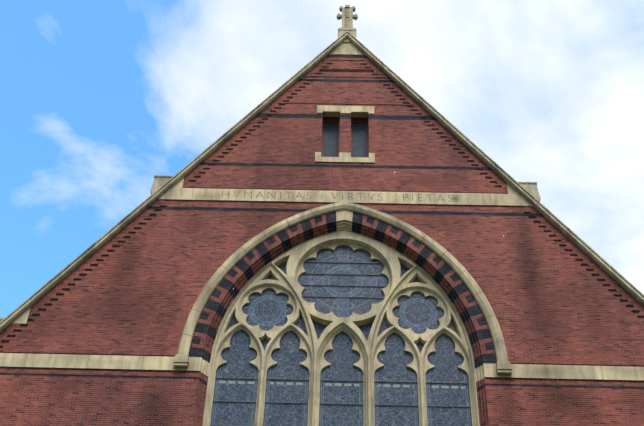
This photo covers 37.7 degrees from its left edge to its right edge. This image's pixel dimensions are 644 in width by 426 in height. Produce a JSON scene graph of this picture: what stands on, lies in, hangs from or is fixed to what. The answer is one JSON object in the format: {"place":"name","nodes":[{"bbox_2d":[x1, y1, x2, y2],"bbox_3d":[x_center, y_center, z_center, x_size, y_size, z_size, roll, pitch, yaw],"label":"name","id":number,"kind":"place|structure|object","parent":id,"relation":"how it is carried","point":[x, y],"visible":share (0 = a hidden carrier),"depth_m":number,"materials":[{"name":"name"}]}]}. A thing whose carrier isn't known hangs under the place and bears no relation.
{"place":"outdoors","nodes":[
{"label":"outdoors","id":0,"kind":"place"},
{"bbox_2d":[0,54,643,425],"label":"gable wall","id":1,"kind":"structure","parent":0,"point":[553,294],"depth_m":31.47,"materials":[{"name":"red brick"}]},
{"bbox_2d":[0,31,643,332],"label":"gable coping","id":2,"kind":"object","parent":1,"relation":"on","point":[495,167],"visible":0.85,"depth_m":33.95,"materials":[{"name":"beige stone"}]},
{"bbox_2d":[337,5,357,42],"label":"stone cross finial","id":3,"kind":"object","parent":2,"relation":"on","point":[347,16],"visible":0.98,"depth_m":40.39,"materials":[{"name":"beige stone"}]},
{"bbox_2d":[0,43,643,380],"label":"stone bands","id":4,"kind":"object","parent":1,"relation":"attached to","point":[512,197],"visible":0.92,"depth_m":29.50,"materials":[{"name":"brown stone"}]},
{"bbox_2d":[222,191,452,201],"bbox_3d":[0.535,-0.601,33.702,8.250,0.330,0.001,1,-40,1],"label":"inscription","id":5,"kind":"object","parent":4,"relation":"attached to","point":[336,195],"visible":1,"depth_m":33.71,"materials":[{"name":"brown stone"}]},
{"bbox_2d":[0,55,643,382],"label":"brick band","id":6,"kind":"object","parent":1,"relation":"attached to","point":[349,70],"visible":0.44,"depth_m":29.57,"materials":[{"name":"brick"}]},
{"bbox_2d":[203,230,479,425],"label":"tracery window","id":7,"kind":"structure","parent":1,"relation":"in","point":[315,363],"depth_m":30.56,"materials":[{"name":"beige stone"}]},
{"bbox_2d":[210,246,471,425],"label":"window glass","id":8,"kind":"object","parent":7,"relation":"in","point":[343,281],"visible":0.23,"depth_m":29.85,"materials":[{"name":"blue glass"}]},
{"bbox_2d":[173,201,511,375],"bbox_3d":[0.710,2.201,31.235,10.420,6.958,0.201,1,-40,1],"label":"hood mould","id":9,"kind":"object","parent":1,"relation":"attached to","point":[181,360],"visible":0.98,"depth_m":31.47,"materials":[{"name":"stone"}]},
{"bbox_2d":[189,210,496,425],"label":"brick arch","id":10,"kind":"structure","parent":1,"relation":"attached to","point":[251,264],"depth_m":31.42,"materials":[{"name":"red brick"}]},
{"bbox_2d":[315,105,374,162],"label":"gable windows","id":11,"kind":"structure","parent":1,"relation":"in","point":[331,134],"depth_m":36.45,"materials":[{"name":"beige stone"}]},
{"bbox_2d":[150,175,540,201],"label":"stone kneelers","id":12,"kind":"object","parent":1,"relation":"attached to","point":[531,188],"visible":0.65,"depth_m":33.95,"materials":[{"name":"beige stone"}]},
{"bbox_2d":[0,0,643,316],"label":"sky","id":13,"kind":"structure","parent":0,"point":[99,99],"materials":[{"name":"blue"}]}
]}

